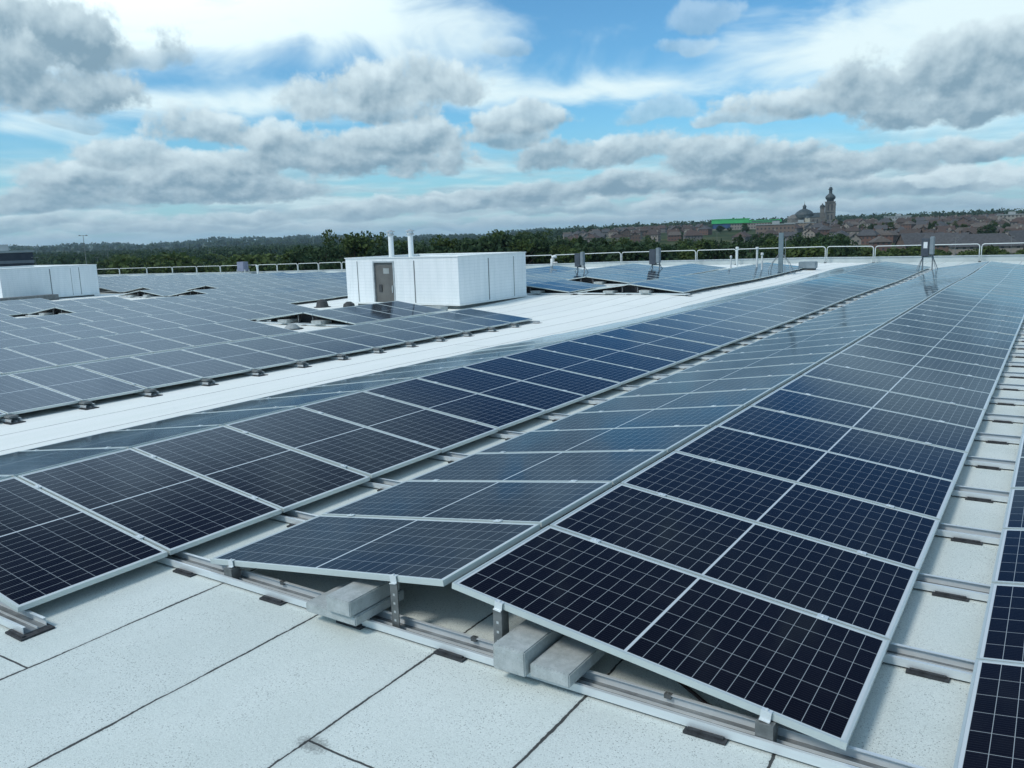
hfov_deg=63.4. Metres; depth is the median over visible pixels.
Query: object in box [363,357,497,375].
solar panel
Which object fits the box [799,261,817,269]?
roof unit
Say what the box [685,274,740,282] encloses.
solar panel
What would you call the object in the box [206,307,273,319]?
solar panel
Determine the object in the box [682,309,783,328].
solar panel
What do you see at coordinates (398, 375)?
solar panel
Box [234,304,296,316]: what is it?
solar panel
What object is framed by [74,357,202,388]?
solar panel
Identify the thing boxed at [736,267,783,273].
solar panel
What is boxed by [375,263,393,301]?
door
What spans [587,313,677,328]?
solar panel
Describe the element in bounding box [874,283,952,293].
solar panel
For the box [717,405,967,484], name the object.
solar panel
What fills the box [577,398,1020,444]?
mounting rail
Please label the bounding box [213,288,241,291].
solar panel
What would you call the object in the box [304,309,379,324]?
solar panel
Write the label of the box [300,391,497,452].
solar panel
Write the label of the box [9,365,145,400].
solar panel
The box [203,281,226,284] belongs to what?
solar panel
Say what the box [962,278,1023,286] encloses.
solar panel
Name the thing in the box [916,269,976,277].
solar panel
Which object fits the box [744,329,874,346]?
solar panel
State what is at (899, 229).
town house
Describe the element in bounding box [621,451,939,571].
solar panel
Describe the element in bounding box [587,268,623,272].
solar panel
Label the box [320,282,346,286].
solar panel
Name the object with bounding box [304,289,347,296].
solar panel
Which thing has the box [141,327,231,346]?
solar panel
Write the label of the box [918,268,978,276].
solar panel
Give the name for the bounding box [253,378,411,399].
solar panel
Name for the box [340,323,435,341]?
solar panel
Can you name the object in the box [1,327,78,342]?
solar panel
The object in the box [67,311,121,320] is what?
solar panel
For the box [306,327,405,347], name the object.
solar panel
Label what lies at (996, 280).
solar panel
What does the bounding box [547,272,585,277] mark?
solar panel
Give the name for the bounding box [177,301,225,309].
solar panel
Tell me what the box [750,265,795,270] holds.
solar panel
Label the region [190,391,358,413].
solar panel
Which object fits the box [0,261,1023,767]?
roof
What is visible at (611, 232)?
town house
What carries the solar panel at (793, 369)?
on the mounting rail at (1003, 418)
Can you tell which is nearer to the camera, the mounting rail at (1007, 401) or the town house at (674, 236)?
the mounting rail at (1007, 401)
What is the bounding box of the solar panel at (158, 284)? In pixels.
[146,283,165,285]
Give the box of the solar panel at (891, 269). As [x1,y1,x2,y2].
[864,266,918,273]
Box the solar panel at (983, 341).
[879,323,1013,349]
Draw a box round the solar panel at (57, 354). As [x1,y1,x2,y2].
[5,342,107,366]
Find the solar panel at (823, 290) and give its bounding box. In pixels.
[784,285,858,296]
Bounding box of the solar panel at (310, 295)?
[287,291,336,299]
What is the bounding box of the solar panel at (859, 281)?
[823,276,888,285]
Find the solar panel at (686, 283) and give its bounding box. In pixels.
[656,278,714,287]
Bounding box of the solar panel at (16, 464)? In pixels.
[0,447,126,477]
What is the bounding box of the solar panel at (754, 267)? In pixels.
[744,266,789,272]
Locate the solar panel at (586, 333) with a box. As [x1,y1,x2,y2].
[512,328,616,343]
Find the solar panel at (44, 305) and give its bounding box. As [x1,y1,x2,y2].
[23,302,60,309]
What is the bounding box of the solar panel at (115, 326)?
[80,319,152,333]
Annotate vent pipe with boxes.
[736,247,738,266]
[755,247,758,266]
[761,253,763,269]
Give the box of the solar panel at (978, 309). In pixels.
[921,300,1023,317]
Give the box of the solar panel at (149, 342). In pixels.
[99,332,193,352]
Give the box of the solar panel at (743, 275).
[714,271,763,278]
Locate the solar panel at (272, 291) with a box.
[255,288,286,293]
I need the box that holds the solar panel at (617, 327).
[531,323,637,339]
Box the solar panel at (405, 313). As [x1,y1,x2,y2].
[355,304,425,317]
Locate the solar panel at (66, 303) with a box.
[49,300,83,305]
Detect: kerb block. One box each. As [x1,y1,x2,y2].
[0,294,58,300]
[433,306,447,310]
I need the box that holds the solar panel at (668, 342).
[597,328,720,355]
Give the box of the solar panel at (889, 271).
[860,267,914,275]
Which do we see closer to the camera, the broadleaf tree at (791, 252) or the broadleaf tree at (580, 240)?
the broadleaf tree at (791, 252)
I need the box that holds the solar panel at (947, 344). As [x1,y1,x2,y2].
[867,329,1010,358]
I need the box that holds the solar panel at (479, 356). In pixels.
[408,348,533,365]
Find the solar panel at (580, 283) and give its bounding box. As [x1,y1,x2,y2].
[554,279,606,287]
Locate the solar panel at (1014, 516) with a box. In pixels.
[1002,489,1023,528]
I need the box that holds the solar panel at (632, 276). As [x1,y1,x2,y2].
[610,273,655,279]
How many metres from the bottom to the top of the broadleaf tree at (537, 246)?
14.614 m
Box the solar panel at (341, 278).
[330,277,346,280]
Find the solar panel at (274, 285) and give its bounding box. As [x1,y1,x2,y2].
[261,283,289,287]
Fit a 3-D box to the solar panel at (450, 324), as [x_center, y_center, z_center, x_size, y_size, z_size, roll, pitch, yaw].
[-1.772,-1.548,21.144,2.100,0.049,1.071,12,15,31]
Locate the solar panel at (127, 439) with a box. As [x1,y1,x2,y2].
[23,425,218,450]
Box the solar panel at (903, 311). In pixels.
[803,308,909,322]
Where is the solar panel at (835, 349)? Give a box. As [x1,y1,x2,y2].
[702,344,849,362]
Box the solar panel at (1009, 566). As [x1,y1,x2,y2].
[991,529,1023,584]
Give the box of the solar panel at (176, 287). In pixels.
[161,285,191,289]
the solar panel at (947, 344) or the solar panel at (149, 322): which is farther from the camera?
the solar panel at (149, 322)
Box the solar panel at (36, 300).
[21,298,51,302]
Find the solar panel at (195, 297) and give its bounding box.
[175,295,212,300]
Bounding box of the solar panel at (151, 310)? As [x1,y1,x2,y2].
[125,306,176,314]
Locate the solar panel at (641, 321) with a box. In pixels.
[567,318,658,332]
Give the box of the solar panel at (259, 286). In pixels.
[245,285,273,288]
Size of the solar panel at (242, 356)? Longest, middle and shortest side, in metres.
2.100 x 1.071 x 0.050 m
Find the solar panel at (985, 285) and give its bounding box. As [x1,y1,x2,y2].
[956,281,1023,291]
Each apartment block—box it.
[756,221,794,236]
[784,220,815,229]
[884,214,911,221]
[997,211,1023,222]
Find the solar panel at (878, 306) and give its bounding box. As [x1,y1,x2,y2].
[825,300,923,313]
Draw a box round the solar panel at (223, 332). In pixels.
[179,323,266,341]
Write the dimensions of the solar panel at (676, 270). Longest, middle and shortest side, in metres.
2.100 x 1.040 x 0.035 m
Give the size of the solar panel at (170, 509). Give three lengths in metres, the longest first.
2.100 x 1.071 x 0.047 m
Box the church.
[787,187,835,225]
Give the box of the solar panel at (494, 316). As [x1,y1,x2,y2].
[450,309,531,322]
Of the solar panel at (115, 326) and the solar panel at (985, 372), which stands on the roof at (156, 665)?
the solar panel at (115, 326)
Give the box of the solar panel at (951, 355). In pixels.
[854,336,1006,368]
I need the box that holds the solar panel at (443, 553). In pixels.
[210,515,540,586]
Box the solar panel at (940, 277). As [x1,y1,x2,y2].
[906,273,971,281]
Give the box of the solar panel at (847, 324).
[775,318,893,333]
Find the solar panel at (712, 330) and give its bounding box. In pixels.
[642,318,754,340]
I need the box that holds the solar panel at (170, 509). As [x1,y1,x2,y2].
[18,448,281,554]
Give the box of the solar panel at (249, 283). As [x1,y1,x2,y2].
[239,282,259,284]
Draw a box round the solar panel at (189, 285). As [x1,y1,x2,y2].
[177,284,200,287]
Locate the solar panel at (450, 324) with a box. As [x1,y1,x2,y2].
[400,316,487,331]
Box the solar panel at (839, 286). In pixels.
[801,281,871,291]
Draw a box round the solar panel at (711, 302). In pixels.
[670,295,748,310]
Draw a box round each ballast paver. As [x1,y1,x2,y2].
[2,414,18,418]
[77,400,92,404]
[143,389,156,391]
[199,378,212,381]
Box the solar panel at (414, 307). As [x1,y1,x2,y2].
[377,301,445,313]
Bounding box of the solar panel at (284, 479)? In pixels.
[132,425,369,512]
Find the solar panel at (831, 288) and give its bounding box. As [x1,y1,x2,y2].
[792,282,865,294]
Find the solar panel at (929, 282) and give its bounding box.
[894,278,962,286]
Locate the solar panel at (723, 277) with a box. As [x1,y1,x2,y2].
[694,273,748,281]
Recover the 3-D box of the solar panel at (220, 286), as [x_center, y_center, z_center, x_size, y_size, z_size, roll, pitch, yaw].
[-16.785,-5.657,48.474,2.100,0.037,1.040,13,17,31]
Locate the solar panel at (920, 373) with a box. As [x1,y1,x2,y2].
[822,353,997,394]
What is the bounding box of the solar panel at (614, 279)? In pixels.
[587,275,638,282]
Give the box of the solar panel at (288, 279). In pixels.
[279,278,301,281]
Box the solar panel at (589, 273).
[567,271,604,274]
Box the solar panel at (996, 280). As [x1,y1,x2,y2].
[966,276,1023,284]
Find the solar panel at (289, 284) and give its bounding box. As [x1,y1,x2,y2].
[274,282,302,285]
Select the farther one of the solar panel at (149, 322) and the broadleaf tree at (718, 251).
the broadleaf tree at (718, 251)
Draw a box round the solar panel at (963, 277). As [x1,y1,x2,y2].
[896,276,965,285]
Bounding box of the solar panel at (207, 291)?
[193,289,222,293]
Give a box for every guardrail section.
[553,252,620,264]
[621,250,695,263]
[697,249,735,264]
[735,246,825,264]
[826,246,873,262]
[872,243,980,262]
[979,242,1023,261]
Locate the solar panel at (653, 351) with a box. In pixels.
[568,334,699,363]
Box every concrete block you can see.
[39,312,55,315]
[278,318,297,322]
[306,578,403,625]
[311,319,331,324]
[326,578,399,616]
[493,619,563,676]
[530,635,604,687]
[531,290,544,292]
[594,281,605,283]
[603,290,617,292]
[639,289,653,292]
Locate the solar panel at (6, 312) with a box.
[0,308,21,315]
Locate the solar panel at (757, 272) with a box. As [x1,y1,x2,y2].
[727,268,777,275]
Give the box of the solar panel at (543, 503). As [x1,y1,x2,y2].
[321,481,611,527]
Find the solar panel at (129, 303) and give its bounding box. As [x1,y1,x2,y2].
[107,300,148,307]
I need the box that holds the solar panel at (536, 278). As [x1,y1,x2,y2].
[526,276,552,280]
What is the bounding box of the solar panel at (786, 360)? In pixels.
[677,352,833,372]
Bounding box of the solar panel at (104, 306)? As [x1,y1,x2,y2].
[84,303,127,309]
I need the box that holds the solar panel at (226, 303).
[203,299,249,306]
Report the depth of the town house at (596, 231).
748.49 m
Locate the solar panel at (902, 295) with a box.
[854,290,939,301]
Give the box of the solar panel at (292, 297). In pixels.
[267,293,317,301]
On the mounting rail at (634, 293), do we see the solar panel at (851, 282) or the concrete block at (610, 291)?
the concrete block at (610, 291)
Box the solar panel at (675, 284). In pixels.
[643,280,704,290]
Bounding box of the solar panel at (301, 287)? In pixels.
[289,285,319,289]
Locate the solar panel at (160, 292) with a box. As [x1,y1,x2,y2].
[140,289,176,295]
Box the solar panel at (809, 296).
[765,289,844,303]
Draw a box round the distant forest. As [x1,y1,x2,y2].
[3,208,1023,264]
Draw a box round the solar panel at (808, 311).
[728,299,817,314]
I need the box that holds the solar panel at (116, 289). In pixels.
[100,286,128,291]
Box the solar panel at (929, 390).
[802,363,991,411]
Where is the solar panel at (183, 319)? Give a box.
[149,313,214,325]
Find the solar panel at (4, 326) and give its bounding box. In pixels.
[0,321,24,330]
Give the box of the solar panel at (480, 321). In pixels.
[424,312,510,326]
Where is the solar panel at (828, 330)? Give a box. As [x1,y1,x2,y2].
[761,323,884,339]
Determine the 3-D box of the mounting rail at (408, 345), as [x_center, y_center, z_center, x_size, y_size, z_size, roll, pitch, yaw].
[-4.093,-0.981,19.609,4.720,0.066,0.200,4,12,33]
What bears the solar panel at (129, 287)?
on the roof at (156, 665)
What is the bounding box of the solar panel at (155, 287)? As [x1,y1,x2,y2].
[143,286,165,289]
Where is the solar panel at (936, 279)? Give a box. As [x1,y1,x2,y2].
[902,275,968,283]
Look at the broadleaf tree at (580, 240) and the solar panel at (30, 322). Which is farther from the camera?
the broadleaf tree at (580, 240)
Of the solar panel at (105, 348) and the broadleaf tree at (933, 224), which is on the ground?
the broadleaf tree at (933, 224)
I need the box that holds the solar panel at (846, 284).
[809,279,877,289]
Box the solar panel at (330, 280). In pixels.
[315,278,341,281]
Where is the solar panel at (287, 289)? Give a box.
[270,287,300,291]
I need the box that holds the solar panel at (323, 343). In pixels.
[268,332,373,353]
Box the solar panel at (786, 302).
[740,295,826,310]
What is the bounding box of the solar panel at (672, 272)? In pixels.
[649,269,690,274]
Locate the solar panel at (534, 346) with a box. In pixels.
[446,341,563,357]
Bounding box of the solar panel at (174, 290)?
[158,288,186,293]
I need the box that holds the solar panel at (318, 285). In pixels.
[303,284,333,287]
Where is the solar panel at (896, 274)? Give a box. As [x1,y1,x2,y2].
[855,269,910,277]
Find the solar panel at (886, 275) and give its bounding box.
[849,270,906,278]
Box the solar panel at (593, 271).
[576,269,614,273]
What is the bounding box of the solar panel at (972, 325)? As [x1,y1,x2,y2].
[898,313,1018,335]
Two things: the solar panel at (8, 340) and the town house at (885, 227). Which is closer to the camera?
the solar panel at (8, 340)
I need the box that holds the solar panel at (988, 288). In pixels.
[952,283,1023,293]
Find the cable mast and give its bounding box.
[768,233,794,274]
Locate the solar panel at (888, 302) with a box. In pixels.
[835,296,929,309]
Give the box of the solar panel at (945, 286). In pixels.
[869,285,948,295]
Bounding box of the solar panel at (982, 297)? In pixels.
[939,290,1023,303]
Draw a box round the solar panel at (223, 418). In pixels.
[115,406,294,430]
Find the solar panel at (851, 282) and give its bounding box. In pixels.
[819,278,883,287]
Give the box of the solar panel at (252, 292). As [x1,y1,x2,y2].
[235,290,270,295]
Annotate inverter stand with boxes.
[237,262,249,272]
[575,252,587,272]
[649,248,662,268]
[917,236,937,269]
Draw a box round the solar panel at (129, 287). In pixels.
[116,285,140,289]
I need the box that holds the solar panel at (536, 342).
[472,334,591,351]
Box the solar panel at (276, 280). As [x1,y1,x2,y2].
[264,279,289,282]
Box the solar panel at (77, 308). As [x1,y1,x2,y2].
[55,305,100,312]
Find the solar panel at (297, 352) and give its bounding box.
[228,337,337,361]
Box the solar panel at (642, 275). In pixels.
[619,272,665,278]
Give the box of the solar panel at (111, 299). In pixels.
[95,296,128,301]
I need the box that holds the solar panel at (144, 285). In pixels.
[131,284,151,286]
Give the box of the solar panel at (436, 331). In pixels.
[372,319,462,336]
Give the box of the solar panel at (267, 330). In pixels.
[215,319,297,336]
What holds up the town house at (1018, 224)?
on the ground
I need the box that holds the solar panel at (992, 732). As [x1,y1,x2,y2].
[953,659,1023,767]
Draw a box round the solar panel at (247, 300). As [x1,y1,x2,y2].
[224,297,269,304]
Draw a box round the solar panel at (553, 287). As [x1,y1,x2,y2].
[526,283,581,292]
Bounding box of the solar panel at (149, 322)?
[114,316,184,329]
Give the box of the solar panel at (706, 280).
[677,276,732,284]
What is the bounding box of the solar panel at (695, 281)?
[665,277,723,286]
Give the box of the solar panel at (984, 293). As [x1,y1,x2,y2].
[944,288,1023,300]
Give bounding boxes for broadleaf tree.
[96,265,117,274]
[97,254,143,265]
[97,261,105,268]
[100,255,190,274]
[102,257,120,269]
[116,251,212,273]
[136,255,154,265]
[144,256,162,269]
[189,259,211,266]
[200,255,219,263]
[205,253,227,261]
[206,253,276,271]
[208,261,226,270]
[219,253,281,271]
[266,248,291,270]
[270,248,303,270]
[283,245,324,270]
[292,255,345,270]
[300,241,346,267]
[321,229,352,257]
[336,232,376,258]
[340,230,387,256]
[355,232,388,256]
[365,244,413,256]
[393,239,407,249]
[394,243,425,254]
[407,240,460,253]
[429,234,446,252]
[431,237,461,252]
[447,237,476,252]
[459,235,514,252]
[486,229,528,255]
[497,230,541,263]
[497,234,530,263]
[506,238,545,263]
[515,230,530,236]
[515,234,553,248]
[525,230,548,240]
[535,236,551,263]
[541,228,552,238]
[549,235,576,254]
[549,244,572,263]
[556,247,591,262]
[559,242,615,262]
[570,238,583,247]
[575,236,583,247]
[583,237,617,248]
[600,240,689,261]
[609,237,632,247]
[622,245,679,260]
[643,238,654,246]
[662,244,687,256]
[673,243,691,256]
[675,239,690,243]
[675,246,702,259]
[685,238,701,251]
[693,238,717,251]
[699,248,742,259]
[701,246,754,258]
[703,240,711,251]
[711,240,729,247]
[716,225,724,233]
[718,239,754,257]
[724,246,775,258]
[728,238,773,249]
[741,225,749,231]
[742,249,777,258]
[744,239,763,247]
[750,232,762,242]
[757,233,787,244]
[759,238,778,256]
[768,236,784,244]
[772,241,804,253]
[772,245,797,257]
[783,248,813,257]
[784,232,818,245]
[786,243,833,257]
[802,237,860,256]
[805,236,812,246]
[818,233,861,256]
[867,223,876,228]
[887,222,894,230]
[931,221,938,228]
[951,220,958,228]
[977,224,997,233]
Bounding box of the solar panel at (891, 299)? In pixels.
[845,293,934,305]
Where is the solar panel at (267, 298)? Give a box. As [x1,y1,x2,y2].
[246,295,298,303]
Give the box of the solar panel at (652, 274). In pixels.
[629,271,675,277]
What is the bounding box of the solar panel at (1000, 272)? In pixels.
[977,269,1023,275]
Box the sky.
[0,0,1023,247]
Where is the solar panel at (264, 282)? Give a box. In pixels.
[250,280,274,283]
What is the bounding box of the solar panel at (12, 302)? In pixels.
[0,300,28,304]
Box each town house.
[584,233,600,241]
[590,229,602,234]
[596,233,605,238]
[602,229,609,235]
[608,228,618,237]
[611,231,622,241]
[612,233,621,240]
[620,228,630,236]
[629,229,642,238]
[630,231,639,241]
[637,228,647,235]
[646,228,659,233]
[647,230,660,241]
[657,225,667,232]
[667,229,678,238]
[667,230,681,240]
[682,224,692,232]
[683,230,702,241]
[684,225,695,233]
[698,225,711,234]
[732,231,752,243]
[763,229,778,236]
[784,231,798,241]
[794,223,802,233]
[802,227,811,237]
[804,228,820,236]
[811,222,823,228]
[817,224,830,235]
[829,222,839,228]
[829,226,841,235]
[829,229,849,236]
[842,218,854,224]
[842,221,852,228]
[845,226,861,234]
[849,232,861,247]
[850,221,858,226]
[857,228,878,244]
[865,219,874,228]
[868,234,891,251]
[874,224,887,231]
[875,228,884,233]
[878,218,891,227]
[880,229,898,242]
[890,223,904,230]
[894,231,943,249]
[895,225,905,232]
[897,218,909,224]
[898,228,922,235]
[901,220,915,228]
[912,223,927,228]
[914,216,925,221]
[916,220,928,224]
[918,231,970,251]
[927,218,942,222]
[929,229,947,232]
[935,220,947,227]
[936,224,955,229]
[943,216,957,222]
[947,231,1023,255]
[948,220,970,226]
[954,226,972,232]
[958,216,972,221]
[962,226,983,233]
[967,219,981,224]
[970,221,988,227]
[976,215,986,221]
[982,217,996,223]
[987,215,997,220]
[997,216,1009,222]
[998,219,1009,228]
[998,227,1021,232]
[1004,230,1023,248]
[1005,225,1023,228]
[1010,217,1023,225]
[1010,222,1023,226]
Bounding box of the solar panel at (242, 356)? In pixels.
[181,343,297,369]
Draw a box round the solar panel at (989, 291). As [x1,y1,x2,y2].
[947,285,1023,296]
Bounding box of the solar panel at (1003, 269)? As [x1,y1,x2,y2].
[981,266,1023,271]
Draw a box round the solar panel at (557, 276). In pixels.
[537,273,574,278]
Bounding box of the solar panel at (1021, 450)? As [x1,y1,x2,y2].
[1017,433,1023,456]
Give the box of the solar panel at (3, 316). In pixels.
[0,313,14,319]
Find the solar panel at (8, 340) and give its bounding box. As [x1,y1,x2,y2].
[0,331,36,347]
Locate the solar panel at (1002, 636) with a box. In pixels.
[976,583,1023,663]
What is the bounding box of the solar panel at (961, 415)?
[779,375,985,428]
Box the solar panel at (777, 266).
[755,263,801,269]
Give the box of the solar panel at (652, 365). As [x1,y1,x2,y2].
[539,341,676,373]
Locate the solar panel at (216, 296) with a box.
[199,293,233,298]
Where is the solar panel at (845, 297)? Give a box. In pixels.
[774,287,851,299]
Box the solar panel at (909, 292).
[861,287,944,298]
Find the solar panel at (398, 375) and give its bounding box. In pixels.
[311,366,457,386]
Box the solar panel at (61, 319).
[35,314,90,324]
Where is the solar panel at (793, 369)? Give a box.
[649,363,816,383]
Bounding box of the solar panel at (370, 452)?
[225,407,440,478]
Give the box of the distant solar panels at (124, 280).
[0,261,1023,432]
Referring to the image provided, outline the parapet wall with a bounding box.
[98,254,1023,276]
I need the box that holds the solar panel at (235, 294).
[217,292,253,296]
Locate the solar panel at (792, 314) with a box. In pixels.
[713,302,806,318]
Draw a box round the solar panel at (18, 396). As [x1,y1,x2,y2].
[0,375,80,414]
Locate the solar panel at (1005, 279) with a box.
[969,274,1023,282]
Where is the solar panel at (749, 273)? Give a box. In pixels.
[721,270,770,277]
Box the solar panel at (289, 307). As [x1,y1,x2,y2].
[259,302,317,312]
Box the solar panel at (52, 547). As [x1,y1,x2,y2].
[0,477,167,612]
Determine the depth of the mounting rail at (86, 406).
12.32 m
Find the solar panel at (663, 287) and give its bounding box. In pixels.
[630,282,693,292]
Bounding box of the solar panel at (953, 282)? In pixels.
[882,281,956,290]
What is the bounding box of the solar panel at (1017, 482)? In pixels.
[1010,457,1023,488]
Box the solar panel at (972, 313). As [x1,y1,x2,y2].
[915,304,1023,323]
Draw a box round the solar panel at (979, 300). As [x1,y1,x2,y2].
[933,293,1023,307]
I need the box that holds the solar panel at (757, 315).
[699,305,795,323]
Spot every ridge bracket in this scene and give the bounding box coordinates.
[42,309,68,314]
[130,292,159,295]
[177,292,204,295]
[271,314,354,324]
[526,286,570,292]
[571,278,627,283]
[587,285,680,292]
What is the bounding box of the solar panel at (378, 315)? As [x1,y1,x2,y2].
[331,306,403,320]
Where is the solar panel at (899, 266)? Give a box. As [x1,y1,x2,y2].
[873,264,924,270]
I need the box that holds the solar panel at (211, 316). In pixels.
[178,310,247,321]
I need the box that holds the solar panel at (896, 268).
[870,265,921,271]
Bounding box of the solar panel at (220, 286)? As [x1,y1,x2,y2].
[206,284,232,287]
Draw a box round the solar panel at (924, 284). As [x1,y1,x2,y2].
[888,279,959,288]
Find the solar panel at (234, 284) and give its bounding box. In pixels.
[223,283,248,286]
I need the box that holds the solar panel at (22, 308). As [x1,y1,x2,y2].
[0,304,41,313]
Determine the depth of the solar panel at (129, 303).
34.00 m
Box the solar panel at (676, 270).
[657,268,699,273]
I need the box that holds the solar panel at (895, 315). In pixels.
[791,313,902,327]
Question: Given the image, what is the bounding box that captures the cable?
[677,681,712,705]
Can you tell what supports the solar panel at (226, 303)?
on the roof at (156, 665)
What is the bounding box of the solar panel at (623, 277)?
[598,274,647,281]
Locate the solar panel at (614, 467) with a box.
[407,450,666,485]
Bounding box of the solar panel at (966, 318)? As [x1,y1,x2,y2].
[906,308,1021,329]
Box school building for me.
[711,218,781,229]
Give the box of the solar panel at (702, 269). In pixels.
[671,265,713,271]
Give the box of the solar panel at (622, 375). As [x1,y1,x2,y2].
[503,348,650,384]
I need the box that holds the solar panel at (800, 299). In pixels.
[754,292,835,306]
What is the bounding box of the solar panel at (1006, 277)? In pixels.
[972,273,1023,280]
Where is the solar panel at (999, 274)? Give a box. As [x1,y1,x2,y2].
[974,271,1023,277]
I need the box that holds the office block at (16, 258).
[0,244,34,266]
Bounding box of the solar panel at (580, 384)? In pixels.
[463,357,620,397]
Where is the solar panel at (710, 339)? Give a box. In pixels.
[622,323,738,346]
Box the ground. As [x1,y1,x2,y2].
[36,224,895,256]
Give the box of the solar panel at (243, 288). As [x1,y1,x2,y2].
[228,286,256,290]
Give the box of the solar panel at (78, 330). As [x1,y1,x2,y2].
[43,323,115,337]
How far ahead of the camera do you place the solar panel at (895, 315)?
17.78 m
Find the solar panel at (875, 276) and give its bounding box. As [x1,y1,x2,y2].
[843,272,902,280]
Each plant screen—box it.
[0,264,99,298]
[344,252,526,308]
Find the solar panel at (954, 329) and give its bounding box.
[889,318,1016,341]
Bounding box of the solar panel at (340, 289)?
[321,287,346,292]
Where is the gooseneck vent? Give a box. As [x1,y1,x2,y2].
[550,255,557,265]
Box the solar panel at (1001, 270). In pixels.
[980,268,1023,273]
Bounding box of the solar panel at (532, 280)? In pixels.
[526,278,544,282]
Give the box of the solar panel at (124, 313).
[97,308,148,317]
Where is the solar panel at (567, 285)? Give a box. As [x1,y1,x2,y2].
[539,281,594,289]
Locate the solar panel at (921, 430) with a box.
[751,389,977,455]
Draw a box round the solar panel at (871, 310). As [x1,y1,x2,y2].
[816,304,916,317]
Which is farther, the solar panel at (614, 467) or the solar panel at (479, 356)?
the solar panel at (479, 356)
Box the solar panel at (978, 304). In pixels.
[927,296,1023,312]
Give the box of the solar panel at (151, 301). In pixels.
[131,298,171,304]
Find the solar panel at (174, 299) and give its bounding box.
[154,297,192,302]
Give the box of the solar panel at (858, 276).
[837,273,897,282]
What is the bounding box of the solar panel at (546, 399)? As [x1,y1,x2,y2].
[417,367,586,412]
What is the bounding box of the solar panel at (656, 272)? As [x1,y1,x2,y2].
[640,270,682,275]
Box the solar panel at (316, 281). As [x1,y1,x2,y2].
[303,279,328,282]
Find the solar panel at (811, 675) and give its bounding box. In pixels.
[452,525,889,750]
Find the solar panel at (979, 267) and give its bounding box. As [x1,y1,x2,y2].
[923,266,981,274]
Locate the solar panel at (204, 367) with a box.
[132,350,252,378]
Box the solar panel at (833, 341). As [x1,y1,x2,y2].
[725,336,862,353]
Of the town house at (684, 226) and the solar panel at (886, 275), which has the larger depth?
the town house at (684, 226)
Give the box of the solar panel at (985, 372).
[839,344,1002,380]
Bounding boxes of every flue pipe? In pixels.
[386,230,394,256]
[406,229,413,256]
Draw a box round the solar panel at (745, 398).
[577,388,772,412]
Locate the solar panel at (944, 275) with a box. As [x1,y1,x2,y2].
[912,271,974,279]
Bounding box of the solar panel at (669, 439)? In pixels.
[476,425,709,452]
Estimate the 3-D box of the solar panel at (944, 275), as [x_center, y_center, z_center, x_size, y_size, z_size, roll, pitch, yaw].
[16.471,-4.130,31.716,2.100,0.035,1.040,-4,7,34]
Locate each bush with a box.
[852,247,868,256]
[858,247,891,256]
[866,248,911,256]
[885,246,946,255]
[957,245,1005,254]
[960,245,1008,254]
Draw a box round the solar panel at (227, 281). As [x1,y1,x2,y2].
[217,280,238,282]
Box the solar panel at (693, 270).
[664,267,706,272]
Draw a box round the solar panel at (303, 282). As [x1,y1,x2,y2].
[291,281,318,284]
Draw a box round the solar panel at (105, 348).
[55,337,152,358]
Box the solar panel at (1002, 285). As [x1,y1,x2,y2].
[960,280,1023,288]
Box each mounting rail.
[0,417,25,424]
[0,601,54,641]
[65,403,98,409]
[118,296,167,297]
[132,391,161,397]
[156,551,924,767]
[187,380,218,385]
[237,371,267,376]
[256,321,350,326]
[270,510,974,682]
[281,363,311,367]
[322,356,349,359]
[359,477,990,601]
[360,350,386,353]
[393,344,418,346]
[420,338,444,341]
[428,451,1000,545]
[449,333,471,336]
[475,329,497,331]
[488,430,1009,502]
[497,325,518,327]
[519,321,539,323]
[527,293,576,294]
[535,412,1015,470]
[574,292,689,294]
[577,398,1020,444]
[613,385,1023,423]
[642,374,1023,405]
[668,364,1023,390]
[692,355,1023,378]
[714,348,1023,367]
[732,341,1023,357]
[748,335,1023,349]
[764,329,1023,341]
[777,324,1023,335]
[791,319,1023,328]
[801,315,1023,322]
[814,311,902,314]
[822,307,909,310]
[831,304,917,306]
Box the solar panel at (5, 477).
[0,475,10,479]
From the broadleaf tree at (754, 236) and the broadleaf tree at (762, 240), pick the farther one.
the broadleaf tree at (754, 236)
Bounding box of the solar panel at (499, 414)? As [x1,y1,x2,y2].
[364,378,545,430]
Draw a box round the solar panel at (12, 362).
[0,348,56,374]
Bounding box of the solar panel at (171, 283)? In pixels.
[161,282,179,284]
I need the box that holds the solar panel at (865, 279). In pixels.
[832,275,893,283]
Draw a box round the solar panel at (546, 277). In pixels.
[526,274,566,279]
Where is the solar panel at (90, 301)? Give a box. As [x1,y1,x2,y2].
[72,298,106,303]
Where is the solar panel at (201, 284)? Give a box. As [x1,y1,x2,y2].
[190,282,212,285]
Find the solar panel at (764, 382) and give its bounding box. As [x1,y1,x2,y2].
[616,374,796,396]
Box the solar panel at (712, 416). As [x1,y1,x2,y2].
[532,405,744,430]
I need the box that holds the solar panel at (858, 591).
[550,483,918,644]
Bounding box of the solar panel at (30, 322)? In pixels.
[0,317,59,327]
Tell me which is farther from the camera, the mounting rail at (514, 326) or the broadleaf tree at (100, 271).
the broadleaf tree at (100, 271)
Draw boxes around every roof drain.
[285,323,302,329]
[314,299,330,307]
[343,302,354,306]
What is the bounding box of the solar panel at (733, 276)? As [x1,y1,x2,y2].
[705,272,756,280]
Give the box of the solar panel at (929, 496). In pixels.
[675,425,955,520]
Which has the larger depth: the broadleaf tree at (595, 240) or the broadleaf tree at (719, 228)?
the broadleaf tree at (719, 228)
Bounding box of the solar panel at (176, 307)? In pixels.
[151,303,202,311]
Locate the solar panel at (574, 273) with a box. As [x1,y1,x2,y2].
[557,271,594,275]
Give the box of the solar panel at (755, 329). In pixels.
[663,313,769,334]

